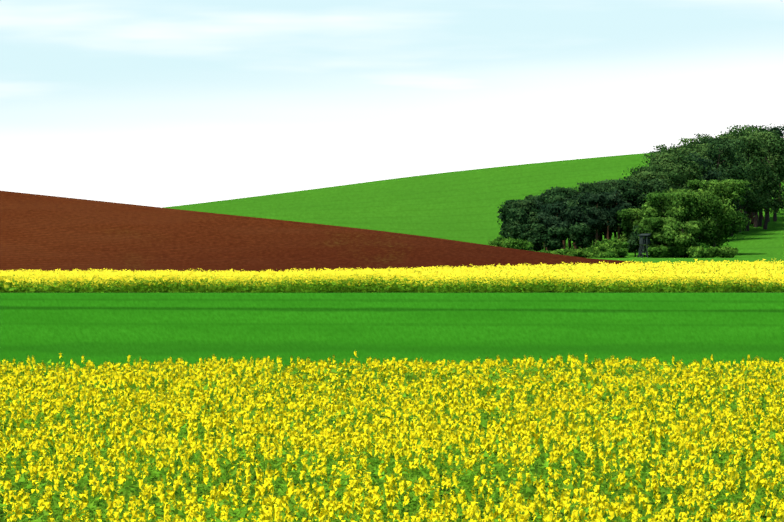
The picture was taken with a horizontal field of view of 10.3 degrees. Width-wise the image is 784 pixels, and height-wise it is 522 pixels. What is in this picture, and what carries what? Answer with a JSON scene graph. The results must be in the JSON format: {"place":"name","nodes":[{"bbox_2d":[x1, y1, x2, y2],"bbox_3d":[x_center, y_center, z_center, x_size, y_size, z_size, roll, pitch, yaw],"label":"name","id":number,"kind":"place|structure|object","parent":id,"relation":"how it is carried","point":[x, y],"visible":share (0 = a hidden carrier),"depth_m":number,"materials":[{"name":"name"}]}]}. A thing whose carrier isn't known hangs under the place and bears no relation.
{"place":"outdoors","nodes":[
{"label":"outdoors","id":0,"kind":"place"},
{"bbox_2d":[0,351,783,521],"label":"rapeseed field","id":1,"kind":"structure","parent":0,"point":[468,433],"depth_m":57.52,"materials":[{"name":"yellow plant"}]},
{"bbox_2d":[0,153,783,521],"bbox_3d":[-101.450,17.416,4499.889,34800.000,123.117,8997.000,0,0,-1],"label":"ground","id":2,"kind":"structure","parent":0,"point":[444,219],"depth_m":279.68,"materials":[{"name":"green plant"}]},
{"bbox_2d":[486,240,515,247],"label":"shrub","id":3,"kind":"object","parent":2,"relation":"on","point":[491,243],"visible":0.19,"depth_m":747.39,"materials":[{"name":"green plant"}]},
{"bbox_2d":[497,202,513,238],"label":"dark tree","id":4,"kind":"object","parent":2,"relation":"on","point":[503,225],"visible":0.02,"depth_m":801.99,"materials":[{"name":"green plant"}]},
{"bbox_2d":[492,235,523,249],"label":"shrub","id":5,"kind":"object","parent":2,"relation":"on","point":[500,238],"visible":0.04,"depth_m":748.59,"materials":[{"name":"green plant"}]},
{"bbox_2d":[496,199,521,221],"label":"dark tree","id":6,"kind":"object","parent":2,"relation":"on","point":[512,201],"visible":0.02,"depth_m":825.28,"materials":[{"name":"green plant"}]},
{"bbox_2d":[503,208,530,241],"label":"dark tree","id":7,"kind":"object","parent":2,"relation":"on","point":[517,218],"visible":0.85,"depth_m":767.82,"materials":[{"name":"green plant"}]},
{"bbox_2d":[500,238,535,250],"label":"shrub","id":8,"kind":"object","parent":2,"relation":"on","point":[527,246],"visible":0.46,"depth_m":747.38,"materials":[{"name":"green plant"}]},
{"bbox_2d":[499,199,539,236],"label":"dark tree","id":9,"kind":"object","parent":2,"relation":"on","point":[525,205],"visible":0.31,"depth_m":777.99,"materials":[{"name":"green plant"}]},
{"bbox_2d":[517,223,545,250],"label":"dark tree","id":10,"kind":"object","parent":2,"relation":"on","point":[533,233],"visible":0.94,"depth_m":761.28,"materials":[{"name":"green plant"}]},
{"bbox_2d":[525,208,542,250],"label":"dark tree","id":11,"kind":"object","parent":2,"relation":"on","point":[532,213],"visible":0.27,"depth_m":776.83,"materials":[{"name":"green plant"}]},
{"bbox_2d":[534,198,543,211],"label":"pine tree","id":12,"kind":"object","parent":2,"relation":"on","point":[537,201],"visible":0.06,"depth_m":784.85,"materials":[{"name":"green plant"}]},
{"bbox_2d":[535,203,557,250],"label":"tree","id":13,"kind":"object","parent":2,"relation":"on","point":[544,213],"visible":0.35,"depth_m":772.62,"materials":[{"name":"green plant"}]},
{"bbox_2d":[528,195,564,249],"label":"dark tree","id":14,"kind":"object","parent":2,"relation":"on","point":[539,198],"visible":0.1,"depth_m":792.66,"materials":[{"name":"green plant"}]},
{"bbox_2d":[543,195,562,240],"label":"dark tree","id":15,"kind":"object","parent":2,"relation":"on","point":[545,201],"visible":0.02,"depth_m":791.12,"materials":[{"name":"green plant"}]},
{"bbox_2d":[538,201,572,250],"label":"pine tree","id":16,"kind":"object","parent":2,"relation":"on","point":[558,209],"visible":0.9,"depth_m":762.98,"materials":[{"name":"green plant"}]},
{"bbox_2d":[541,226,571,250],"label":"dark tree","id":17,"kind":"object","parent":2,"relation":"on","point":[553,237],"visible":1,"depth_m":759.19,"materials":[{"name":"green plant"}]},
{"bbox_2d":[545,195,576,247],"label":"dark tree","id":18,"kind":"object","parent":2,"relation":"on","point":[559,198],"visible":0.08,"depth_m":789.11,"materials":[{"name":"green plant"}]},
{"bbox_2d":[546,186,579,248],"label":"dark tree","id":19,"kind":"object","parent":2,"relation":"on","point":[567,193],"visible":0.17,"depth_m":797.57,"materials":[{"name":"green plant"}]},
{"bbox_2d":[555,248,570,254],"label":"shrub","id":20,"kind":"object","parent":2,"relation":"on","point":[558,250],"visible":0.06,"depth_m":744.65,"materials":[{"name":"green plant"}]},
{"bbox_2d":[560,199,569,248],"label":"tree","id":21,"kind":"object","parent":2,"relation":"on","point":[564,220],"visible":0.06,"depth_m":785.88,"materials":[{"name":"green plant"}]},
{"bbox_2d":[565,196,572,248],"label":"tree","id":22,"kind":"object","parent":2,"relation":"on","point":[570,246],"visible":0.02,"depth_m":793.78,"materials":[{"name":"green plant"}]},
{"bbox_2d":[560,248,584,256],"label":"shrub","id":23,"kind":"object","parent":2,"relation":"on","point":[574,252],"visible":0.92,"depth_m":739.64,"materials":[{"name":"green plant"}]},
{"bbox_2d":[565,205,588,248],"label":"tree","id":24,"kind":"object","parent":2,"relation":"on","point":[577,216],"visible":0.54,"depth_m":768.85,"materials":[{"name":"green plant"}]},
{"bbox_2d":[571,192,585,248],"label":"tree","id":25,"kind":"object","parent":2,"relation":"on","point":[579,193],"visible":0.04,"depth_m":798.31,"materials":[{"name":"green plant"}]},
{"bbox_2d":[562,191,595,218],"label":"dark tree","id":26,"kind":"object","parent":2,"relation":"on","point":[570,203],"visible":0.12,"depth_m":779.99,"materials":[{"name":"green plant"}]},
{"bbox_2d":[568,222,595,248],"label":"dark tree","id":27,"kind":"object","parent":2,"relation":"on","point":[582,236],"visible":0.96,"depth_m":761.47,"materials":[{"name":"green plant"}]},
{"bbox_2d":[573,191,594,248],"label":"pine tree","id":28,"kind":"object","parent":2,"relation":"on","point":[585,197],"visible":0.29,"depth_m":778.54,"materials":[{"name":"green plant"}]},
{"bbox_2d":[579,247,593,257],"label":"shrub","id":29,"kind":"object","parent":2,"relation":"on","point":[585,253],"visible":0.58,"depth_m":745.15,"materials":[{"name":"green plant"}]},
{"bbox_2d":[576,182,605,246],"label":"dark tree","id":30,"kind":"object","parent":2,"relation":"on","point":[582,188],"visible":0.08,"depth_m":802.63,"materials":[{"name":"green plant"}]},
{"bbox_2d":[587,252,595,257],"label":"shrub","id":31,"kind":"object","parent":2,"relation":"on","point":[591,255],"visible":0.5,"depth_m":744.25,"materials":[{"name":"green plant"}]},
{"bbox_2d":[576,184,613,238],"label":"dark tree","id":32,"kind":"object","parent":2,"relation":"on","point":[600,188],"visible":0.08,"depth_m":790.63,"materials":[{"name":"green plant"}]},
{"bbox_2d":[582,192,611,242],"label":"pine tree","id":33,"kind":"object","parent":2,"relation":"on","point":[596,222],"visible":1,"depth_m":759.88,"materials":[{"name":"green plant"}]},
{"bbox_2d":[581,194,613,245],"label":"dark tree","id":34,"kind":"object","parent":2,"relation":"on","point":[599,207],"visible":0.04,"depth_m":778.76,"materials":[{"name":"green plant"}]},
{"bbox_2d":[588,241,618,252],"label":"shrub","id":35,"kind":"object","parent":2,"relation":"on","point":[602,247],"visible":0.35,"depth_m":745.15,"materials":[{"name":"green plant"}]},
{"bbox_2d":[585,179,622,234],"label":"dark tree","id":36,"kind":"object","parent":2,"relation":"on","point":[616,181],"visible":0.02,"depth_m":801.68,"materials":[{"name":"green plant"}]},
{"bbox_2d":[598,227,614,240],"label":"dark tree","id":37,"kind":"object","parent":2,"relation":"on","point":[610,229],"visible":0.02,"depth_m":787.23,"materials":[{"name":"green plant"}]},
{"bbox_2d":[597,251,616,257],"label":"shrub","id":38,"kind":"object","parent":2,"relation":"on","point":[607,254],"visible":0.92,"depth_m":738.67,"materials":[{"name":"green plant"}]},
{"bbox_2d":[595,180,618,240],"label":"dark tree","id":39,"kind":"object","parent":2,"relation":"on","point":[610,234],"visible":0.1,"depth_m":800.86,"materials":[{"name":"green plant"}]},
{"bbox_2d":[594,238,622,247],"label":"shrub","id":40,"kind":"object","parent":2,"relation":"on","point":[597,243],"visible":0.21,"depth_m":747.02,"materials":[{"name":"green plant"}]},
{"bbox_2d":[601,192,621,240],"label":"pine tree","id":41,"kind":"object","parent":2,"relation":"on","point":[605,208],"visible":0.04,"depth_m":776.07,"materials":[{"name":"green plant"}]},
{"bbox_2d":[607,187,621,239],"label":"dark tree","id":42,"kind":"object","parent":2,"relation":"on","point":[615,234],"depth_m":790.58,"materials":[{"name":"green plant"}]},
{"bbox_2d":[604,242,629,250],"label":"shrub","id":43,"kind":"object","parent":2,"relation":"on","point":[623,245],"visible":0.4,"depth_m":745.76,"materials":[{"name":"green plant"}]},
{"bbox_2d":[606,248,628,257],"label":"shrub","id":44,"kind":"object","parent":2,"relation":"on","point":[621,253],"visible":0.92,"depth_m":742.56,"materials":[{"name":"green plant"}]},
{"bbox_2d":[604,189,632,239],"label":"pine tree","id":45,"kind":"object","parent":2,"relation":"on","point":[613,222],"visible":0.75,"depth_m":773.23,"materials":[{"name":"green plant"}]},
{"bbox_2d":[606,183,640,226],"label":"dark tree","id":46,"kind":"object","parent":2,"relation":"on","point":[622,186],"visible":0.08,"depth_m":779.01,"materials":[{"name":"green plant"}]},
{"bbox_2d":[616,208,647,255],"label":"tree","id":47,"kind":"object","parent":2,"relation":"on","point":[630,217],"visible":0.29,"depth_m":756.17,"materials":[{"name":"green plant"}]},
{"bbox_2d":[619,189,650,251],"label":"dark tree","id":48,"kind":"object","parent":2,"relation":"on","point":[630,198],"visible":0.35,"depth_m":776.86,"materials":[{"name":"green plant"}]},
{"bbox_2d":[623,175,646,184],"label":"olive tree","id":49,"kind":"object","parent":2,"relation":"on","point":[636,179],"visible":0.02,"depth_m":785.92,"materials":[{"name":"green plant"}]},
{"bbox_2d":[626,231,644,256],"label":"dark tree","id":50,"kind":"object","parent":2,"relation":"on","point":[634,244],"visible":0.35,"depth_m":751.84,"materials":[{"name":"green plant"}]},
{"bbox_2d":[622,166,650,178],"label":"olive tree","id":51,"kind":"object","parent":2,"relation":"on","point":[635,171],"visible":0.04,"depth_m":816.67,"materials":[{"name":"green plant"}]},
{"bbox_2d":[631,225,653,256],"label":"dark tree","id":52,"kind":"object","parent":2,"relation":"on","point":[636,233],"depth_m":750.31,"materials":[{"name":"green plant"}]},
{"bbox_2d":[611,177,675,209],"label":"dark tree","id":53,"kind":"object","parent":2,"relation":"on","point":[645,186],"visible":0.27,"depth_m":778.05,"materials":[{"name":"green plant"}]},
{"bbox_2d":[638,234,651,257],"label":"hunting stand","id":54,"kind":"object","parent":2,"relation":"on","point":[642,241],"visible":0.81,"depth_m":744.23,"materials":[{"name":"grey wood"}]},
{"bbox_2d":[644,246,668,257],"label":"shrub","id":55,"kind":"object","parent":2,"relation":"on","point":[656,252],"visible":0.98,"depth_m":743.62,"materials":[{"name":"green plant"}]},
{"bbox_2d":[635,217,678,248],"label":"tree","id":56,"kind":"object","parent":2,"relation":"on","point":[650,226],"visible":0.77,"depth_m":746.65,"materials":[{"name":"green plant"}]},
{"bbox_2d":[641,149,674,164],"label":"olive tree","id":57,"kind":"object","parent":2,"relation":"on","point":[650,152],"visible":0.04,"depth_m":841.34,"materials":[{"name":"green plant"}]},
{"bbox_2d":[633,171,684,190],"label":"olive tree","id":58,"kind":"object","parent":2,"relation":"on","point":[665,176],"visible":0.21,"depth_m":782.93,"materials":[{"name":"green plant"}]},
{"bbox_2d":[635,161,696,189],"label":"olive tree","id":59,"kind":"object","parent":2,"relation":"on","point":[664,167],"visible":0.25,"depth_m":793.73,"materials":[{"name":"green plant"}]},
{"bbox_2d":[657,244,675,256],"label":"shrub","id":60,"kind":"object","parent":2,"relation":"on","point":[670,248],"visible":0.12,"depth_m":744.22,"materials":[{"name":"green plant"}]},
{"bbox_2d":[653,144,688,150],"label":"olive tree","id":61,"kind":"object","parent":2,"relation":"on","point":[662,146],"visible":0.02,"depth_m":862.98,"materials":[{"name":"green plant"}]},
{"bbox_2d":[639,192,705,239],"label":"tree","id":62,"kind":"object","parent":2,"relation":"on","point":[680,211],"visible":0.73,"depth_m":751.39,"materials":[{"name":"green plant"}]},
{"bbox_2d":[666,250,680,257],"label":"shrub","id":63,"kind":"object","parent":2,"relation":"on","point":[672,254],"visible":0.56,"depth_m":744.64,"materials":[{"name":"green plant"}]},
{"bbox_2d":[644,151,709,190],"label":"olive tree","id":64,"kind":"object","parent":2,"relation":"on","point":[662,157],"visible":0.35,"depth_m":799.61,"materials":[{"name":"green plant"}]},
{"bbox_2d":[657,220,703,257],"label":"tree","id":65,"kind":"object","parent":2,"relation":"on","point":[679,237],"visible":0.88,"depth_m":743.40,"materials":[{"name":"green plant"}]},
{"bbox_2d":[656,146,714,167],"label":"olive tree","id":66,"kind":"object","parent":2,"relation":"on","point":[674,149],"visible":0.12,"depth_m":825.54,"materials":[{"name":"green plant"}]},
{"bbox_2d":[671,137,700,147],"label":"olive tree","id":67,"kind":"object","parent":2,"relation":"on","point":[688,140],"visible":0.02,"depth_m":864.33,"materials":[{"name":"green plant"}]},
{"bbox_2d":[656,188,722,244],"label":"tree","id":68,"kind":"object","parent":2,"relation":"on","point":[705,218],"visible":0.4,"depth_m":754.01,"materials":[{"name":"green plant"}]},
{"bbox_2d":[683,142,700,149],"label":"olive tree","id":69,"kind":"object","parent":2,"relation":"on","point":[691,145],"visible":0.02,"depth_m":855.96,"materials":[{"name":"green plant"}]},
{"bbox_2d":[686,246,702,257],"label":"shrub","id":70,"kind":"object","parent":2,"relation":"on","point":[695,253],"visible":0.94,"depth_m":741.09,"materials":[{"name":"green plant"}]},
{"bbox_2d":[684,154,708,223],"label":"dark tree","id":71,"kind":"object","parent":2,"relation":"on","point":[685,159],"depth_m":820.07,"materials":[{"name":"green plant"}]},
{"bbox_2d":[685,246,711,257],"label":"shrub","id":72,"kind":"object","parent":2,"relation":"on","point":[705,253],"visible":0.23,"depth_m":743.08,"materials":[{"name":"green plant"}]},
{"bbox_2d":[685,151,714,189],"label":"pine tree","id":73,"kind":"object","parent":2,"relation":"on","point":[704,165],"visible":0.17,"depth_m":819.63,"materials":[{"name":"green plant"}]},
{"bbox_2d":[694,133,711,140],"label":"olive tree","id":74,"kind":"object","parent":2,"relation":"on","point":[698,135],"depth_m":888.13,"materials":[{"name":"green plant"}]},
{"bbox_2d":[702,248,717,257],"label":"shrub","id":75,"kind":"object","parent":2,"relation":"on","point":[714,254],"visible":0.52,"depth_m":745.19,"materials":[{"name":"green plant"}]},
{"bbox_2d":[703,155,724,181],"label":"pine tree","id":76,"kind":"object","parent":2,"relation":"on","point":[713,176],"visible":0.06,"depth_m":823.06,"materials":[{"name":"green plant"}]},
{"bbox_2d":[688,143,743,170],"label":"olive tree","id":77,"kind":"object","parent":2,"relation":"on","point":[703,150],"visible":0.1,"depth_m":840.85,"materials":[{"name":"green plant"}]},
{"bbox_2d":[697,137,738,148],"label":"dark tree","id":78,"kind":"object","parent":2,"relation":"on","point":[707,140],"visible":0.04,"depth_m":857.33,"materials":[{"name":"green plant"}]},
{"bbox_2d":[707,246,730,256],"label":"shrub","id":79,"kind":"object","parent":2,"relation":"on","point":[711,247],"visible":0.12,"depth_m":745.74,"materials":[{"name":"green plant"}]},
{"bbox_2d":[684,179,755,247],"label":"tree","id":80,"kind":"object","parent":2,"relation":"on","point":[730,218],"visible":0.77,"depth_m":760.99,"materials":[{"name":"green plant"}]},
{"bbox_2d":[692,139,748,191],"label":"dark tree","id":81,"kind":"object","parent":2,"relation":"on","point":[735,160],"visible":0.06,"depth_m":858.18,"materials":[{"name":"green plant"}]},
{"bbox_2d":[716,246,738,257],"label":"shrub","id":82,"kind":"object","parent":2,"relation":"on","point":[725,252],"visible":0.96,"depth_m":743.48,"materials":[{"name":"green plant"}]},
{"bbox_2d":[714,132,743,211],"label":"olive tree","id":83,"kind":"object","parent":2,"relation":"on","point":[731,138],"depth_m":892.22,"materials":[{"name":"green plant"}]},
{"bbox_2d":[702,138,756,224],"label":"dark tree","id":84,"kind":"object","parent":2,"relation":"on","point":[727,148],"visible":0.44,"depth_m":831.95,"materials":[{"name":"green plant"}]},
{"bbox_2d":[715,127,758,137],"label":"olive tree","id":85,"kind":"object","parent":2,"relation":"on","point":[746,129],"visible":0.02,"depth_m":896.71,"materials":[{"name":"green plant"}]},
{"bbox_2d":[711,136,775,231],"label":"olive tree","id":86,"kind":"object","parent":2,"relation":"on","point":[749,139],"visible":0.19,"depth_m":867.98,"materials":[{"name":"green plant"}]},
{"bbox_2d":[720,142,772,235],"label":"olive tree","id":87,"kind":"object","parent":2,"relation":"on","point":[752,192],"visible":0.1,"depth_m":851.88,"materials":[{"name":"green plant"}]},
{"bbox_2d":[727,124,765,217],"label":"olive tree","id":88,"kind":"object","parent":2,"relation":"on","point":[745,126],"depth_m":911.77,"materials":[{"name":"green plant"}]},
{"bbox_2d":[750,211,753,223],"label":"pine tree","id":89,"kind":"object","parent":2,"relation":"on","point":[752,220],"depth_m":899.67,"materials":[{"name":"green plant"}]},
{"bbox_2d":[733,138,772,210],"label":"olive tree","id":90,"kind":"object","parent":2,"relation":"on","point":[759,179],"visible":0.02,"depth_m":865.73,"materials":[{"name":"green plant"}]},
{"bbox_2d":[728,132,781,226],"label":"olive tree","id":91,"kind":"object","parent":2,"relation":"on","point":[760,134],"visible":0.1,"depth_m":886.29,"materials":[{"name":"green plant"}]},
{"bbox_2d":[737,134,782,230],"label":"olive tree","id":92,"kind":"object","parent":2,"relation":"on","point":[771,178],"visible":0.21,"depth_m":871.08,"materials":[{"name":"green plant"}]},
{"bbox_2d":[738,130,783,225],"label":"olive tree","id":93,"kind":"object","parent":2,"relation":"on","point":[770,137],"visible":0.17,"depth_m":890.16,"materials":[{"name":"green plant"}]},
{"bbox_2d":[746,137,783,229],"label":"olive tree","id":94,"kind":"object","parent":2,"relation":"on","point":[775,151],"visible":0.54,"depth_m":877.83,"materials":[{"name":"green plant"}]},
{"bbox_2d":[758,123,783,199],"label":"pine tree","id":95,"kind":"object","parent":2,"relation":"on","point":[774,128],"visible":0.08,"depth_m":945.44,"materials":[{"name":"green plant"}]},
{"bbox_2d":[767,139,783,221],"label":"olive tree","id":96,"kind":"object","parent":2,"relation":"on","point":[774,217],"visible":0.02,"depth_m":910.20,"materials":[{"name":"green plant"}]},
{"bbox_2d":[767,132,783,221],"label":"olive tree","id":97,"kind":"object","parent":2,"relation":"on","point":[781,184],"visible":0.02,"depth_m":909.17,"materials":[{"name":"green plant"}]},
{"bbox_2d":[0,259,783,292],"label":"rapeseed field","id":98,"kind":"structure","parent":0,"point":[704,276],"depth_m":300.96,"materials":[{"name":"yellow plant"}]},
{"bbox_2d":[0,0,783,207],"label":"sky","id":99,"kind":"structure","parent":0,"point":[153,103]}
]}

